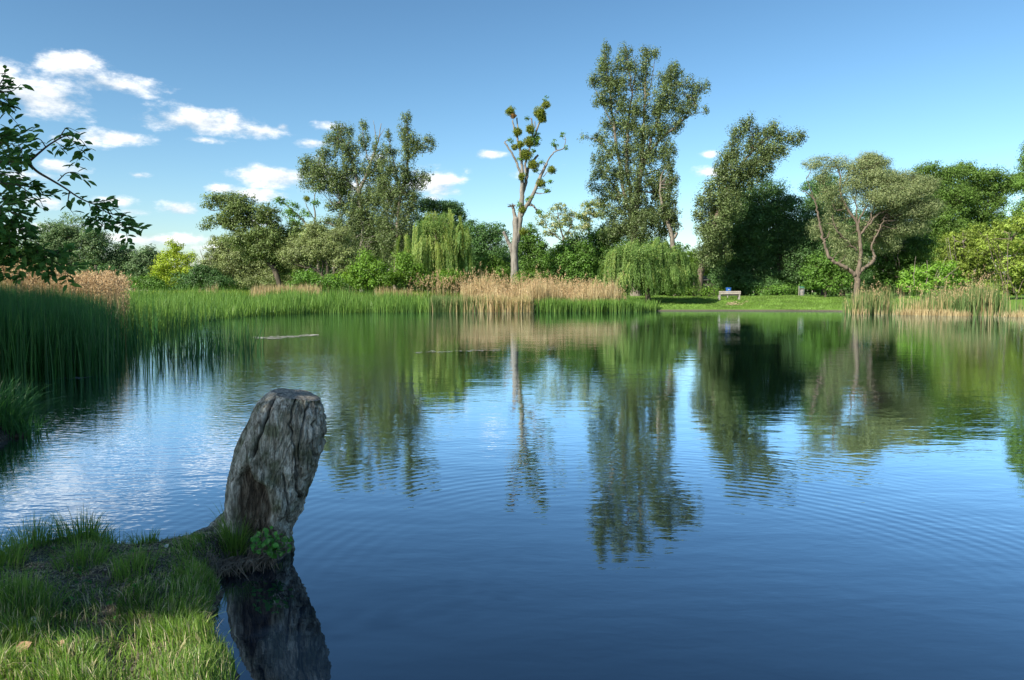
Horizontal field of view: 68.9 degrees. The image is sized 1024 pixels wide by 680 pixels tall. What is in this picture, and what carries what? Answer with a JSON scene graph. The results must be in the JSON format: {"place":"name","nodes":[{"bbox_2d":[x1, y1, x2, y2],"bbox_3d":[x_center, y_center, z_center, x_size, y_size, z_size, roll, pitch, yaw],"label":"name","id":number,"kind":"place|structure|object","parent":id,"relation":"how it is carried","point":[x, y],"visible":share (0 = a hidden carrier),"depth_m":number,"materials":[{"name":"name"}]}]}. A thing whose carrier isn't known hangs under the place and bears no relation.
{"place":"outdoors","nodes":[
{"label":"outdoors","id":0,"kind":"place"},
{"bbox_2d":[0,311,1023,679],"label":"pond water","id":1,"kind":"structure","parent":0,"point":[736,495],"depth_m":6.12,"materials":[{"name":"liquid"}]},
{"bbox_2d":[139,296,266,363],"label":"sparse reed stems","id":2,"kind":"object","parent":1,"relation":"in","point":[237,343],"visible":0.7,"depth_m":18.91,"materials":[{"name":"plant"}]},
{"bbox_2d":[261,334,318,338],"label":"floating weed","id":3,"kind":"object","parent":1,"relation":"on","point":[272,337],"visible":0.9,"depth_m":26.74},
{"bbox_2d":[428,291,534,311],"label":"mixed reeds","id":4,"kind":"object","parent":1,"relation":"in","point":[484,303],"visible":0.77,"depth_m":58.87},
{"bbox_2d":[852,307,1023,316],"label":"reed feet","id":5,"kind":"object","parent":1,"relation":"in","point":[944,312],"visible":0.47,"depth_m":50.44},
{"bbox_2d":[0,292,1023,679],"bbox_3d":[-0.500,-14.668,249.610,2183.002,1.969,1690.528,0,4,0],"label":"ground","id":6,"kind":"structure","parent":0,"point":[216,542],"depth_m":3.85,"materials":[{"name":"plant"}]},
{"bbox_2d":[0,522,44,569],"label":"grass tuft","id":7,"kind":"object","parent":6,"relation":"on","point":[5,557],"visible":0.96,"depth_m":3.98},
{"bbox_2d":[16,641,31,651],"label":"dead leaf","id":8,"kind":"object","parent":6,"relation":"on","point":[27,645],"visible":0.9,"depth_m":2.89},
{"bbox_2d":[8,241,64,275],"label":"broad tree","id":9,"kind":"object","parent":6,"relation":"on","point":[17,250],"visible":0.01,"depth_m":102.77,"materials":[{"name":"green plant"}]},
{"bbox_2d":[1,508,82,549],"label":"grass tuft","id":10,"kind":"object","parent":6,"relation":"on","point":[42,534],"visible":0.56,"depth_m":4.32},
{"bbox_2d":[0,559,99,619],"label":"grass tuft","id":11,"kind":"object","parent":6,"relation":"on","point":[6,580],"visible":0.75,"depth_m":3.37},
{"bbox_2d":[32,555,68,569],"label":"twig","id":12,"kind":"object","parent":6,"relation":"on","point":[47,562],"visible":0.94,"depth_m":3.86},
{"bbox_2d":[0,365,129,440],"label":"sedge tussock","id":13,"kind":"object","parent":6,"relation":"on","point":[12,419],"visible":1,"depth_m":8.25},
{"bbox_2d":[0,272,129,342],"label":"dry reeds","id":14,"kind":"object","parent":6,"relation":"on","point":[118,297],"visible":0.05,"depth_m":22.89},
{"bbox_2d":[0,257,136,314],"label":"dry reed plumes","id":15,"kind":"object","parent":14,"relation":"attached to","point":[100,282],"visible":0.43,"depth_m":22.39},
{"bbox_2d":[16,211,116,273],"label":"broad tree","id":16,"kind":"object","parent":6,"relation":"on","point":[59,234],"visible":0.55,"depth_m":110.15,"materials":[{"name":"green plant"}]},
{"bbox_2d":[0,65,151,292],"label":"elm tree","id":17,"kind":"object","parent":6,"relation":"on","point":[34,254],"visible":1,"depth_m":4.54,"materials":[{"name":"green plant"}]},
{"bbox_2d":[25,503,129,544],"bbox_3d":[-2.564,1.141,4.511,0.645,0.364,0.615,-3,5,-39],"label":"grass tuft","id":18,"kind":"object","parent":6,"relation":"on","point":[80,532],"visible":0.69,"depth_m":4.43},
{"bbox_2d":[33,532,132,571],"bbox_3d":[-2.312,1.118,3.983,0.517,0.190,0.513,0,4,0],"label":"grass tuft","id":19,"kind":"object","parent":6,"relation":"on","point":[83,558],"visible":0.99,"depth_m":3.98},
{"bbox_2d":[72,261,135,279],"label":"broad tree","id":20,"kind":"object","parent":6,"relation":"on","point":[96,268],"visible":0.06,"depth_m":99.13,"materials":[{"name":"green plant"}]},
{"bbox_2d":[6,532,206,668],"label":"turf weeds","id":21,"kind":"object","parent":6,"relation":"on","point":[90,581],"visible":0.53,"depth_m":3.65,"materials":[{"name":"green plant"}]},
{"bbox_2d":[0,281,223,382],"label":"reeds","id":22,"kind":"object","parent":6,"relation":"on","point":[53,336],"visible":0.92,"depth_m":14.27,"materials":[{"name":"plant"}]},
{"bbox_2d":[82,520,141,543],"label":"grass tuft","id":23,"kind":"object","parent":6,"relation":"on","point":[107,538],"visible":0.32,"depth_m":4.35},
{"bbox_2d":[96,241,139,288],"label":"broad tree","id":24,"kind":"object","parent":6,"relation":"on","point":[118,258],"visible":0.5,"depth_m":111.90,"materials":[{"name":"green plant"}]},
{"bbox_2d":[114,578,126,605],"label":"twig","id":25,"kind":"object","parent":6,"relation":"on","point":[120,591],"visible":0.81,"depth_m":3.53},
{"bbox_2d":[3,533,249,587],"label":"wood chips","id":26,"kind":"object","parent":6,"relation":"on","point":[105,561],"visible":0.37,"depth_m":4.03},
{"bbox_2d":[101,534,164,584],"bbox_3d":[-1.947,1.129,3.827,0.388,0.210,0.428,-1,4,-11],"label":"grass tuft","id":27,"kind":"object","parent":6,"relation":"on","point":[134,565],"visible":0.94,"depth_m":3.83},
{"bbox_2d":[0,528,282,679],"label":"bank grass","id":28,"kind":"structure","parent":6,"relation":"on","point":[13,630],"depth_m":3.12,"materials":[{"name":"plant"}]},
{"bbox_2d":[121,243,166,287],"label":"broad tree","id":29,"kind":"object","parent":6,"relation":"on","point":[143,260],"visible":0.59,"depth_m":108.45,"materials":[{"name":"green plant"}]},
{"bbox_2d":[121,526,168,544],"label":"grass tuft","id":30,"kind":"object","parent":6,"relation":"on","point":[153,539],"visible":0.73,"depth_m":4.31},
{"bbox_2d":[124,272,172,291],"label":"shrub","id":31,"kind":"object","parent":6,"relation":"on","point":[154,282],"visible":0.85,"depth_m":83.22,"materials":[{"name":"green plant"}]},
{"bbox_2d":[121,602,212,642],"bbox_3d":[-1.497,1.217,3.217,0.430,0.144,0.390,-1,4,-9],"label":"grass tuft","id":32,"kind":"object","parent":6,"relation":"on","point":[159,627],"visible":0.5,"depth_m":3.21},
{"bbox_2d":[144,265,193,292],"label":"broad tree","id":33,"kind":"object","parent":6,"relation":"on","point":[170,288],"visible":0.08,"depth_m":97.99,"materials":[{"name":"green plant"}]},
{"bbox_2d":[147,237,201,286],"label":"lime tree","id":34,"kind":"object","parent":6,"relation":"on","point":[171,255],"visible":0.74,"depth_m":86.94,"materials":[{"name":"green plant"}]},
{"bbox_2d":[161,554,220,600],"bbox_3d":[-1.639,1.221,3.819,0.331,0.249,0.361,-2,4,-32],"label":"grass tuft","id":35,"kind":"object","parent":6,"relation":"on","point":[186,565],"visible":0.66,"depth_m":3.82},
{"bbox_2d":[168,259,237,290],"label":"shrub","id":36,"kind":"object","parent":6,"relation":"on","point":[199,276],"visible":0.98,"depth_m":81.27,"materials":[{"name":"green plant"}]},
{"bbox_2d":[196,251,223,272],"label":"shrub","id":37,"kind":"object","parent":6,"relation":"on","point":[207,262],"visible":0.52,"depth_m":85.39,"materials":[{"name":"green plant"}]},
{"bbox_2d":[192,502,253,558],"bbox_3d":[-1.642,1.141,4.431,0.528,0.374,0.486,-2,4,-24],"label":"grass tuft","id":38,"kind":"object","parent":6,"relation":"on","point":[234,540],"visible":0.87,"depth_m":4.43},
{"bbox_2d":[202,234,297,291],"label":"grey willow","id":39,"kind":"object","parent":6,"relation":"on","point":[229,261],"visible":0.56,"depth_m":88.42,"materials":[{"name":"green plant"}]},
{"bbox_2d":[197,190,305,290],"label":"leaning willow","id":40,"kind":"object","parent":6,"relation":"on","point":[257,241],"visible":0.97,"depth_m":72.89,"materials":[{"name":"green plant"}]},
{"bbox_2d":[190,388,326,579],"bbox_3d":[-1.650,0.951,4.504,0.817,1.285,0.916,3,5,36],"label":"tree stump","id":41,"kind":"object","parent":6,"relation":"on","point":[279,447],"visible":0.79,"depth_m":4.46,"materials":[{"name":"grey wood"}]},
{"bbox_2d":[250,526,292,558],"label":"ivy plant","id":42,"kind":"object","parent":41,"relation":"on","point":[271,543],"visible":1,"depth_m":4.28,"materials":[{"name":"green plant"}]},
{"bbox_2d":[86,280,462,341],"bbox_3d":[-20.837,-2.703,45.151,35.465,3.361,44.453,0,4,0],"label":"green reed belt","id":43,"kind":"object","parent":6,"relation":"on","point":[225,305],"visible":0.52,"depth_m":55.74,"materials":[{"name":"plant"}]},
{"bbox_2d":[273,183,323,272],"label":"sparse tree","id":44,"kind":"object","parent":6,"relation":"on","point":[291,212],"visible":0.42,"depth_m":86.97,"materials":[{"name":"green plant"}]},
{"bbox_2d":[198,279,413,299],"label":"dry reeds","id":45,"kind":"object","parent":6,"relation":"on","point":[313,289],"visible":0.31,"depth_m":67.58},
{"bbox_2d":[285,268,346,292],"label":"shrub","id":46,"kind":"object","parent":6,"relation":"on","point":[327,282],"visible":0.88,"depth_m":69.27,"materials":[{"name":"green plant"}]},
{"bbox_2d":[275,219,360,293],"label":"silver willow","id":47,"kind":"object","parent":6,"relation":"on","point":[315,243],"visible":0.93,"depth_m":71.18,"materials":[{"name":"green plant"}]},
{"bbox_2d":[287,221,349,291],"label":"broad tree","id":48,"kind":"object","parent":6,"relation":"on","point":[324,273],"visible":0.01,"depth_m":98.17,"materials":[{"name":"green plant"}]},
{"bbox_2d":[296,118,394,290],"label":"poplar","id":49,"kind":"object","parent":6,"relation":"on","point":[358,210],"visible":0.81,"depth_m":82.69,"materials":[{"name":"green plant"}]},
{"bbox_2d":[323,228,378,293],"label":"broad tree","id":50,"kind":"object","parent":6,"relation":"on","point":[330,269],"visible":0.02,"depth_m":98.35,"materials":[{"name":"green plant"}]},
{"bbox_2d":[331,247,401,292],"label":"shrub","id":51,"kind":"object","parent":6,"relation":"on","point":[363,272],"visible":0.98,"depth_m":67.20,"materials":[{"name":"green plant"}]},
{"bbox_2d":[339,218,399,291],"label":"broad tree","id":52,"kind":"object","parent":6,"relation":"on","point":[347,287],"visible":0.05,"depth_m":97.65,"materials":[{"name":"green plant"}]},
{"bbox_2d":[124,289,627,298],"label":"rough grass","id":53,"kind":"structure","parent":6,"relation":"on","point":[430,293],"depth_m":73.90,"materials":[{"name":"green plant"}]},
{"bbox_2d":[371,224,431,291],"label":"broad tree","id":54,"kind":"object","parent":6,"relation":"on","point":[393,269],"visible":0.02,"depth_m":98.82,"materials":[{"name":"green plant"}]},
{"bbox_2d":[373,109,438,291],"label":"poplar","id":55,"kind":"object","parent":6,"relation":"on","point":[394,206],"visible":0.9,"depth_m":79.86,"materials":[{"name":"green plant"}]},
{"bbox_2d":[385,248,454,292],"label":"broad tree","id":56,"kind":"object","parent":6,"relation":"on","point":[416,288],"visible":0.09,"depth_m":98.43,"materials":[{"name":"green plant"}]},
{"bbox_2d":[387,250,468,289],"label":"shrub","id":57,"kind":"object","parent":6,"relation":"on","point":[408,268],"visible":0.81,"depth_m":68.19,"materials":[{"name":"green plant"}]},
{"bbox_2d":[392,208,474,292],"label":"weeping willow","id":58,"kind":"object","parent":6,"relation":"on","point":[430,248],"visible":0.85,"depth_m":71.05,"materials":[{"name":"green plant"}]},
{"bbox_2d":[410,196,467,293],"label":"broad tree","id":59,"kind":"object","parent":6,"relation":"on","point":[430,204],"visible":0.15,"depth_m":90.35,"materials":[{"name":"green plant"}]},
{"bbox_2d":[427,246,469,292],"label":"broad tree","id":60,"kind":"object","parent":6,"relation":"on","point":[457,286],"visible":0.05,"depth_m":97.59,"materials":[{"name":"green plant"}]},
{"bbox_2d":[407,272,520,298],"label":"scattered dry stems","id":61,"kind":"object","parent":6,"relation":"on","point":[448,289],"visible":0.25,"depth_m":65.33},
{"bbox_2d":[407,261,523,295],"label":"scattered dry plumes","id":62,"kind":"object","parent":61,"relation":"attached to","point":[438,281],"visible":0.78,"depth_m":65.15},
{"bbox_2d":[459,217,511,284],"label":"broad tree","id":63,"kind":"object","parent":6,"relation":"on","point":[482,244],"visible":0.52,"depth_m":82.72,"materials":[{"name":"green plant"}]},
{"bbox_2d":[461,250,510,284],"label":"shrub","id":64,"kind":"object","parent":6,"relation":"on","point":[488,261],"visible":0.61,"depth_m":73.26,"materials":[{"name":"green plant"}]},
{"bbox_2d":[499,243,521,284],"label":"broad tree","id":65,"kind":"object","parent":6,"relation":"on","point":[508,256],"visible":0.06,"depth_m":98.26,"materials":[{"name":"green plant"}]},
{"bbox_2d":[510,267,544,285],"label":"shrub","id":66,"kind":"object","parent":6,"relation":"on","point":[527,274],"visible":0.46,"depth_m":71.27,"materials":[{"name":"green plant"}]},
{"bbox_2d":[508,222,556,285],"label":"broad tree","id":67,"kind":"object","parent":6,"relation":"on","point":[527,244],"visible":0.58,"depth_m":78.13,"materials":[{"name":"green plant"}]},
{"bbox_2d":[502,95,567,282],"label":"mistletoe tree","id":68,"kind":"object","parent":6,"relation":"on","point":[539,113],"visible":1,"depth_m":71.95,"materials":[{"name":"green plant"}]},
{"bbox_2d":[459,270,628,304],"bbox_3d":[2.593,-4.283,63.475,14.803,4.165,8.578,0,4,0],"label":"dry reed stand","id":69,"kind":"object","parent":6,"relation":"on","point":[540,293],"visible":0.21,"depth_m":62.41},
{"bbox_2d":[458,265,626,300],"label":"dry reed stand plumes","id":70,"kind":"object","parent":69,"relation":"attached to","point":[534,281],"visible":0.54,"depth_m":62.81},
{"bbox_2d":[533,202,576,240],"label":"robinia","id":71,"kind":"object","parent":6,"relation":"on","point":[558,224],"visible":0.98,"depth_m":79.33,"materials":[{"name":"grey plant"}]},
{"bbox_2d":[538,229,603,287],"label":"broad tree","id":72,"kind":"object","parent":6,"relation":"on","point":[575,259],"visible":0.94,"depth_m":76.03,"materials":[{"name":"green plant"}]},
{"bbox_2d":[572,195,611,248],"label":"robinia","id":73,"kind":"object","parent":6,"relation":"on","point":[586,224],"visible":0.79,"depth_m":81.97,"materials":[{"name":"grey plant"}]},
{"bbox_2d":[531,294,659,311],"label":"short green reeds","id":74,"kind":"object","parent":6,"relation":"on","point":[628,304],"visible":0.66,"depth_m":60.56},
{"bbox_2d":[583,222,624,283],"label":"broad tree","id":75,"kind":"object","parent":6,"relation":"on","point":[601,248],"visible":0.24,"depth_m":78.88,"materials":[{"name":"green plant"}]},
{"bbox_2d":[611,233,666,294],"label":"broad tree","id":76,"kind":"object","parent":6,"relation":"on","point":[625,242],"visible":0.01,"depth_m":97.93,"materials":[{"name":"green plant"}]},
{"bbox_2d":[578,38,711,295],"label":"giant poplar","id":77,"kind":"object","parent":6,"relation":"on","point":[633,222],"visible":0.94,"depth_m":77.36,"materials":[{"name":"green plant"}]},
{"bbox_2d":[591,235,701,301],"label":"weeping willow","id":78,"kind":"object","parent":6,"relation":"on","point":[646,269],"visible":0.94,"depth_m":66.40,"materials":[{"name":"green plant"}]},
{"bbox_2d":[641,240,690,294],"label":"broad tree","id":79,"kind":"object","parent":6,"relation":"on","point":[684,248],"visible":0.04,"depth_m":98.37,"materials":[{"name":"green plant"}]},
{"bbox_2d":[652,149,682,295],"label":"poplar","id":80,"kind":"object","parent":6,"relation":"on","point":[671,214],"visible":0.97,"depth_m":76.06,"materials":[{"name":"green plant"}]},
{"bbox_2d":[662,284,725,296],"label":"shrub","id":81,"kind":"object","parent":6,"relation":"on","point":[703,291],"visible":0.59,"depth_m":74.58,"materials":[{"name":"green plant"}]},
{"bbox_2d":[685,248,713,286],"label":"broad tree","id":82,"kind":"object","parent":6,"relation":"on","point":[691,255],"visible":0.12,"depth_m":94.18,"materials":[{"name":"green plant"}]},
{"bbox_2d":[692,276,726,295],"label":"shed","id":83,"kind":"structure","parent":6,"relation":"on","point":[705,282],"depth_m":80.77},
{"bbox_2d":[685,265,752,295],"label":"broad tree","id":84,"kind":"object","parent":6,"relation":"on","point":[745,293],"visible":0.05,"depth_m":98.25,"materials":[{"name":"green plant"}]},
{"bbox_2d":[718,291,740,299],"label":"park bench","id":85,"kind":"object","parent":6,"relation":"on","point":[730,292],"visible":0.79,"depth_m":70.78,"materials":[{"name":"brown wood"}]},
{"bbox_2d":[694,186,780,295],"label":"dark maple","id":86,"kind":"object","parent":6,"relation":"on","point":[749,257],"visible":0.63,"depth_m":80.21,"materials":[{"name":"green plant"}]},
{"bbox_2d":[704,272,785,294],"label":"shrub","id":87,"kind":"object","parent":6,"relation":"on","point":[753,285],"visible":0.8,"depth_m":79.13,"materials":[{"name":"green plant"}]},
{"bbox_2d":[690,110,808,296],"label":"leaning poplar","id":88,"kind":"object","parent":6,"relation":"on","point":[714,231],"visible":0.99,"depth_m":74.64,"materials":[{"name":"green plant"}]},
{"bbox_2d":[755,281,801,295],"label":"shrub","id":89,"kind":"object","parent":6,"relation":"on","point":[778,289],"visible":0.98,"depth_m":76.41,"materials":[{"name":"green plant"}]},
{"bbox_2d":[755,176,818,295],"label":"dark maple","id":90,"kind":"object","parent":6,"relation":"on","point":[793,249],"visible":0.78,"depth_m":81.42,"materials":[{"name":"green plant"}]},
{"bbox_2d":[798,287,804,295],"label":"litter bin","id":91,"kind":"object","parent":6,"relation":"on","point":[802,291],"visible":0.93,"depth_m":75.20,"materials":[{"name":"metal"}]},
{"bbox_2d":[783,219,836,294],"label":"broad tree","id":92,"kind":"object","parent":6,"relation":"on","point":[814,290],"depth_m":99.26,"materials":[{"name":"green plant"}]},
{"bbox_2d":[795,250,854,297],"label":"shrub","id":93,"kind":"object","parent":6,"relation":"on","point":[827,274],"visible":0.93,"depth_m":71.32,"materials":[{"name":"green plant"}]},
{"bbox_2d":[794,171,889,294],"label":"dark maple","id":94,"kind":"object","parent":6,"relation":"on","point":[819,244],"visible":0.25,"depth_m":82.82,"materials":[{"name":"green plant"}]},
{"bbox_2d":[817,213,876,295],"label":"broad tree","id":95,"kind":"object","parent":6,"relation":"on","point":[847,291],"visible":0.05,"depth_m":99.48,"materials":[{"name":"green plant"}]},
{"bbox_2d":[799,150,946,299],"bbox_3d":[30.652,-9.485,64.236,12.663,13.502,6.054,0,4,0],"label":"pruned willow","id":96,"kind":"object","parent":6,"relation":"on","point":[900,198],"visible":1,"depth_m":63.37,"materials":[{"name":"green plant"}]},
{"bbox_2d":[851,233,924,295],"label":"broad tree","id":97,"kind":"object","parent":6,"relation":"on","point":[871,283],"visible":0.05,"depth_m":98.11,"materials":[{"name":"green plant"}]},
{"bbox_2d":[864,229,938,297],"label":"shrub","id":98,"kind":"object","parent":6,"relation":"on","point":[888,267],"visible":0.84,"depth_m":67.15,"materials":[{"name":"green plant"}]},
{"bbox_2d":[841,275,1023,315],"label":"reeds","id":99,"kind":"object","parent":6,"relation":"on","point":[978,303],"visible":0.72,"depth_m":51.21,"materials":[{"name":"plant"}]},
{"bbox_2d":[840,264,1008,304],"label":"reed plumes","id":100,"kind":"object","parent":99,"relation":"attached to","point":[982,285],"visible":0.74,"depth_m":52.01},
{"bbox_2d":[895,257,971,300],"bbox_3d":[33.876,-4.642,59.563,6.023,3.996,3.417,0,4,0],"label":"shrub","id":101,"kind":"object","parent":6,"relation":"on","point":[941,271],"visible":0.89,"depth_m":59.31,"materials":[{"name":"green plant"}]},
{"bbox_2d":[900,159,982,293],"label":"oak","id":102,"kind":"object","parent":6,"relation":"on","point":[953,196],"visible":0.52,"depth_m":84.26,"materials":[{"name":"green plant"}]},
{"bbox_2d":[930,223,1009,294],"bbox_3d":[37.806,-6.331,61.602,6.705,6.806,4.446,0,4,0],"label":"shrub","id":103,"kind":"object","parent":6,"relation":"on","point":[966,255],"visible":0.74,"depth_m":61.18,"materials":[{"name":"green plant"}]},
{"bbox_2d":[946,251,1006,292],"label":"broad tree","id":104,"kind":"object","parent":6,"relation":"on","point":[977,277],"visible":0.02,"depth_m":97.12,"materials":[{"name":"green plant"}]},
{"bbox_2d":[953,159,1023,280],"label":"oak","id":105,"kind":"object","parent":6,"relation":"on","point":[994,191],"visible":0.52,"depth_m":86.13,"materials":[{"name":"green plant"}]},
{"bbox_2d":[976,208,1023,299],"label":"shrub","id":106,"kind":"object","parent":6,"relation":"on","point":[1013,266],"visible":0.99,"depth_m":57.46,"materials":[{"name":"green plant"}]},
{"bbox_2d":[990,219,1023,295],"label":"broad tree","id":107,"kind":"object","parent":6,"relation":"on","point":[1006,276],"visible":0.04,"depth_m":98.02,"materials":[{"name":"green plant"}]},
{"bbox_2d":[1001,142,1023,243],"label":"oak","id":108,"kind":"object","parent":6,"relation":"on","point":[1015,210],"visible":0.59,"depth_m":73.52,"materials":[{"name":"green plant"}]},
{"bbox_2d":[0,0,1023,291],"label":"sky","id":109,"kind":"structure","parent":0,"point":[176,101],"materials":[{"name":"blue"}]},
{"bbox_2d":[626,295,914,309],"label":"lawn grass","id":110,"kind":"structure","parent":0,"point":[681,302],"depth_m":68.69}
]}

